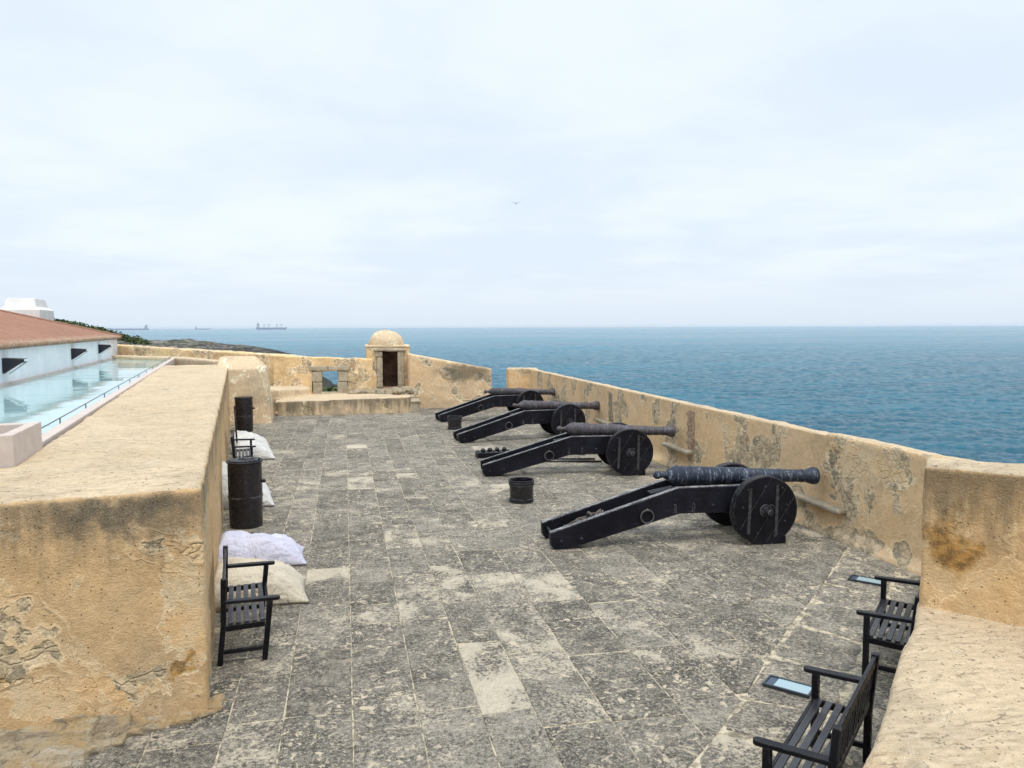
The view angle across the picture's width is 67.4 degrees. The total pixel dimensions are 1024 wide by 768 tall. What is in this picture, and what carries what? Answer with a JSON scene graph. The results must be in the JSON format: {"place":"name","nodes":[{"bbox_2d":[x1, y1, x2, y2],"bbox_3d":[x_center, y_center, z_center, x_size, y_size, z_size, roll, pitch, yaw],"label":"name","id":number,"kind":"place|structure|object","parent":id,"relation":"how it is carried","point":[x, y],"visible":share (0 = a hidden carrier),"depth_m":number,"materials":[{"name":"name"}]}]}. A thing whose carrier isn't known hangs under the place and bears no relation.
{"place":"outdoors","nodes":[
{"label":"outdoors","id":0,"kind":"place"},
{"bbox_2d":[117,339,337,387],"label":"headland","id":1,"kind":"structure","parent":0,"point":[192,343],"depth_m":160.91,"materials":[{"name":"grey stone"}]},
{"bbox_2d":[54,318,337,391],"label":"coastal scrub","id":2,"kind":"object","parent":1,"relation":"on","point":[132,339],"visible":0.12,"depth_m":145.47,"materials":[{"name":"green plant"}]},
{"bbox_2d":[72,407,920,767],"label":"terrace paving","id":3,"kind":"structure","parent":0,"point":[368,665],"depth_m":8.89,"materials":[{"name":"stone"}]},
{"bbox_2d":[234,406,237,442],"bbox_3d":[-7.438,1.276,20.711,0.043,1.361,0.209,-3,5,-37],"label":"post","id":4,"kind":"object","parent":3,"relation":"on","point":[235,423],"visible":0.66,"depth_m":20.70,"materials":[{"name":"black metal"}]},
{"bbox_2d":[230,430,255,457],"bbox_3d":[-6.578,1.643,18.818,0.566,0.898,1.314,-2,4,-19],"label":"bench","id":5,"kind":"object","parent":3,"relation":"on","point":[239,451],"visible":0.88,"depth_m":18.47,"materials":[{"name":"black paint"}]},
{"bbox_2d":[234,396,254,431],"bbox_3d":[-8.968,1.007,25.770,0.658,1.154,0.619,-1,4,-12],"label":"barrel","id":6,"kind":"object","parent":3,"relation":"on","point":[244,407],"visible":0.93,"depth_m":25.53,"materials":[{"name":"black paint"}]},
{"bbox_2d":[117,344,372,393],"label":"back wall","id":7,"kind":"structure","parent":3,"relation":"on","point":[299,370],"depth_m":33.58,"materials":[{"name":"beige stone"}]},
{"bbox_2d":[226,455,265,529],"bbox_3d":[-4.644,1.873,13.438,0.658,1.221,0.619,-1,4,-12],"label":"barrel","id":8,"kind":"object","parent":3,"relation":"on","point":[245,490],"visible":1,"depth_m":13.21,"materials":[{"name":"black paint"}]},
{"bbox_2d":[217,545,279,665],"bbox_3d":[-2.943,2.393,8.561,0.636,0.899,1.334,-2,4,-19],"label":"bench","id":9,"kind":"object","parent":3,"relation":"on","point":[262,597],"visible":1,"depth_m":8.02,"materials":[{"name":"black paint"}]},
{"bbox_2d":[222,461,274,509],"bbox_3d":[-5.312,1.928,15.297,1.050,0.829,1.300,-2,5,-20],"label":"sack cushion","id":10,"kind":"object","parent":3,"relation":"on","point":[267,499],"visible":0.36,"depth_m":14.77,"materials":[{"name":"white fabric"}]},
{"bbox_2d":[231,430,269,452],"bbox_3d":[-7.354,1.591,21.651,1.050,0.575,1.050,-2,4,-17],"label":"sack cushion","id":11,"kind":"object","parent":3,"relation":"on","point":[247,435],"visible":0.34,"depth_m":21.41,"materials":[{"name":"white fabric"}]},
{"bbox_2d":[235,440,274,458],"bbox_3d":[-6.903,1.713,20.527,1.050,0.494,1.000,-2,5,-20],"label":"sack cushion","id":12,"kind":"object","parent":3,"relation":"on","point":[262,450],"visible":0.67,"depth_m":20.24,"materials":[{"name":"white fabric"}]},
{"bbox_2d":[214,557,308,611],"bbox_3d":[-3.267,2.486,9.936,1.200,0.494,1.020,-2,4,-17],"label":"sack cushion","id":13,"kind":"object","parent":3,"relation":"on","point":[285,582],"visible":0.57,"depth_m":9.65,"materials":[{"name":"beige fabric"}]},
{"bbox_2d":[218,530,306,565],"bbox_3d":[-3.734,2.379,11.417,1.300,0.492,0.900,-2,4,-17],"label":"sack cushion","id":14,"kind":"object","parent":3,"relation":"on","point":[284,548],"visible":0.73,"depth_m":11.15,"materials":[{"name":"white fabric"}]},
{"bbox_2d":[270,386,420,415],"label":"gun platform","id":15,"kind":"structure","parent":3,"relation":"on","point":[293,400],"depth_m":30.97,"materials":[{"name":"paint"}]},
{"bbox_2d":[364,330,409,387],"bbox_3d":[-5.667,0.721,35.021,1.984,6.373,1.954,-1,4,-12],"label":"sentry box","id":16,"kind":"object","parent":15,"relation":"on","point":[387,351],"visible":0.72,"depth_m":34.16,"materials":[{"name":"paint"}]},
{"bbox_2d":[447,415,461,429],"bbox_3d":[-1.950,1.309,26.147,0.516,0.447,0.516,-1,4,-12],"label":"bucket","id":17,"kind":"object","parent":3,"relation":"on","point":[454,422],"visible":0.98,"depth_m":25.95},
{"bbox_2d":[475,449,512,457],"bbox_3d":[-0.362,1.870,20.583,1.200,0.140,0.430,-1,4,-10],"label":"shot tray","id":18,"kind":"object","parent":3,"relation":"on","point":[482,455],"visible":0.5,"depth_m":20.32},
{"bbox_2d":[435,387,554,421],"bbox_3d":[-0.539,0.716,29.057,4.681,1.198,1.670,-2,4,-19],"label":"cannon","id":19,"kind":"object","parent":3,"relation":"on","point":[502,397],"visible":0.67,"depth_m":28.74,"materials":[{"name":"metal"}]},
{"bbox_2d":[508,477,533,503],"bbox_3d":[0.187,2.110,15.251,0.516,0.447,0.516,-1,4,-12],"label":"bucket","id":20,"kind":"object","parent":3,"relation":"on","point":[521,490],"visible":1,"depth_m":15.06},
{"bbox_2d":[453,400,599,442],"bbox_3d":[0.532,1.093,23.912,4.681,1.198,1.670,-2,4,-17],"label":"cannon","id":21,"kind":"object","parent":3,"relation":"on","point":[550,417],"visible":0.85,"depth_m":23.57,"materials":[{"name":"metal"}]},
{"bbox_2d":[547,460,601,461],"bbox_3d":[0.953,1.952,19.591,2.679,0.110,0.110,0,4,0],"label":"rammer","id":22,"kind":"object","parent":3,"relation":"on","point":[575,461],"visible":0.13,"depth_m":19.57,"materials":[{"name":"black wood"}]},
{"bbox_2d":[554,458,594,459],"bbox_3d":[1.006,1.927,19.932,2.306,0.110,0.110,0,4,-2],"label":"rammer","id":23,"kind":"object","parent":3,"relation":"on","point":[575,459],"visible":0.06,"depth_m":19.93,"materials":[{"name":"black wood"}]},
{"bbox_2d":[480,422,675,475],"bbox_3d":[1.601,1.503,18.334,4.681,1.198,1.670,-1,4,-6],"label":"cannon","id":24,"kind":"object","parent":3,"relation":"on","point":[623,448],"visible":1,"depth_m":17.88,"materials":[{"name":"metal"}]},
{"bbox_2d":[635,470,644,475],"bbox_3d":[2.978,2.062,17.939,0.237,0.127,0.160,-1,4,-6],"label":"wheel chock","id":25,"kind":"object","parent":3,"relation":"on","point":[642,473],"visible":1,"depth_m":17.86,"materials":[{"name":"black wood"}]},
{"bbox_2d":[541,462,819,548],"bbox_3d":[2.836,1.923,12.617,4.681,1.198,1.670,-1,4,-9],"label":"cannon","id":26,"kind":"object","parent":3,"relation":"on","point":[756,505],"visible":1,"depth_m":12.20,"materials":[{"name":"metal"}]},
{"bbox_2d":[563,509,603,525],"bbox_3d":[1.149,2.171,12.349,0.653,0.298,0.279,-1,4,-9],"label":"rope","id":27,"kind":"object","parent":26,"relation":"on","point":[590,514],"visible":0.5,"depth_m":12.36,"materials":[{"name":"beige fabric"}]},
{"bbox_2d":[771,536,785,543],"bbox_3d":[4.236,2.475,12.304,0.237,0.127,0.160,-1,4,-9],"label":"wheel chock","id":28,"kind":"object","parent":3,"relation":"on","point":[781,540],"visible":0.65,"depth_m":12.23,"materials":[{"name":"black wood"}]},
{"bbox_2d":[762,674,810,697],"bbox_3d":[2.654,2.894,7.361,0.440,0.028,0.230,3,5,37],"label":"ground lamp","id":29,"kind":"object","parent":3,"relation":"on","point":[788,685],"visible":0.82,"depth_m":7.36,"materials":[{"name":"blue"}]},
{"bbox_2d":[753,651,879,767],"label":"bench","id":30,"kind":"object","parent":3,"relation":"on","point":[857,710],"visible":0.99,"depth_m":5.65,"materials":[{"name":"black paint"}]},
{"bbox_2d":[848,574,880,585],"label":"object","id":31,"kind":"object","parent":3,"relation":"on","point":[862,579],"visible":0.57,"depth_m":10.41,"materials":[{"name":"grey"}]},
{"bbox_2d":[856,575,919,675],"bbox_3d":[3.972,2.411,7.967,0.566,0.898,1.314,3,5,33],"label":"bench","id":32,"kind":"object","parent":3,"relation":"on","point":[881,618],"visible":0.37,"depth_m":7.56,"materials":[{"name":"black paint"}]},
{"bbox_2d":[0,0,1023,328],"label":"sky","id":33,"kind":"structure","parent":0,"point":[165,164],"materials":[{"name":"white"}]},
{"bbox_2d":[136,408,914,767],"bbox_3d":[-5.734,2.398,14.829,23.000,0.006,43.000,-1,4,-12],"label":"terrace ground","id":34,"kind":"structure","parent":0,"point":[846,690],"depth_m":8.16,"materials":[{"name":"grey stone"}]},
{"bbox_2d":[0,298,121,386],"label":"white building","id":35,"kind":"structure","parent":34,"relation":"on","point":[37,340],"depth_m":28.07,"materials":[{"name":"paint"}]},
{"bbox_2d":[0,365,229,767],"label":"fort wall","id":36,"kind":"structure","parent":34,"relation":"on","point":[111,518],"depth_m":6.66,"materials":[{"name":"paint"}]},
{"bbox_2d":[0,421,41,468],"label":"rendered upstand","id":37,"kind":"object","parent":36,"relation":"on","point":[20,443],"visible":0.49,"depth_m":8.21,"materials":[{"name":"white paint"}]},
{"bbox_2d":[217,356,273,424],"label":"buttress","id":38,"kind":"structure","parent":36,"relation":"attached to","point":[248,375],"depth_m":27.87,"materials":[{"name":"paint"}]},
{"bbox_2d":[112,355,218,365],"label":"cross wall","id":39,"kind":"structure","parent":34,"relation":"on","point":[182,360],"depth_m":35.17,"materials":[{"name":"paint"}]},
{"bbox_2d":[0,355,174,447],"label":"glazed roof","id":40,"kind":"structure","parent":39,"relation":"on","point":[57,405],"depth_m":17.65,"materials":[{"name":"clear glass"}]},
{"bbox_2d":[407,353,495,407],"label":"corner wall","id":41,"kind":"structure","parent":34,"relation":"on","point":[435,383],"depth_m":32.99,"materials":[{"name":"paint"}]},
{"bbox_2d":[506,367,973,575],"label":"parapet","id":42,"kind":"structure","parent":34,"relation":"on","point":[865,495],"depth_m":13.48,"materials":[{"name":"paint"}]},
{"bbox_2d":[863,602,1023,767],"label":"embrasure wall","id":43,"kind":"structure","parent":34,"relation":"on","point":[956,698],"depth_m":4.88,"materials":[{"name":"stone"}]},
{"bbox_2d":[919,457,1023,625],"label":"end wall","id":44,"kind":"structure","parent":34,"relation":"on","point":[972,548],"depth_m":6.24,"materials":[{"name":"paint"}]},
{"bbox_2d":[108,326,1023,463],"bbox_3d":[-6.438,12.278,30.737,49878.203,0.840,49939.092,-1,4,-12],"label":"sea","id":45,"kind":"structure","parent":0,"point":[955,391],"depth_m":287.83,"materials":[{"name":"liquid"}]},
{"bbox_2d":[109,325,148,329],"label":"cargo ship","id":46,"kind":"object","parent":45,"relation":"on","point":[145,327],"visible":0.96,"depth_m":7150.04},
{"bbox_2d":[256,323,286,329],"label":"cargo ship","id":47,"kind":"object","parent":45,"relation":"on","point":[268,328],"visible":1,"depth_m":6646.36}
]}

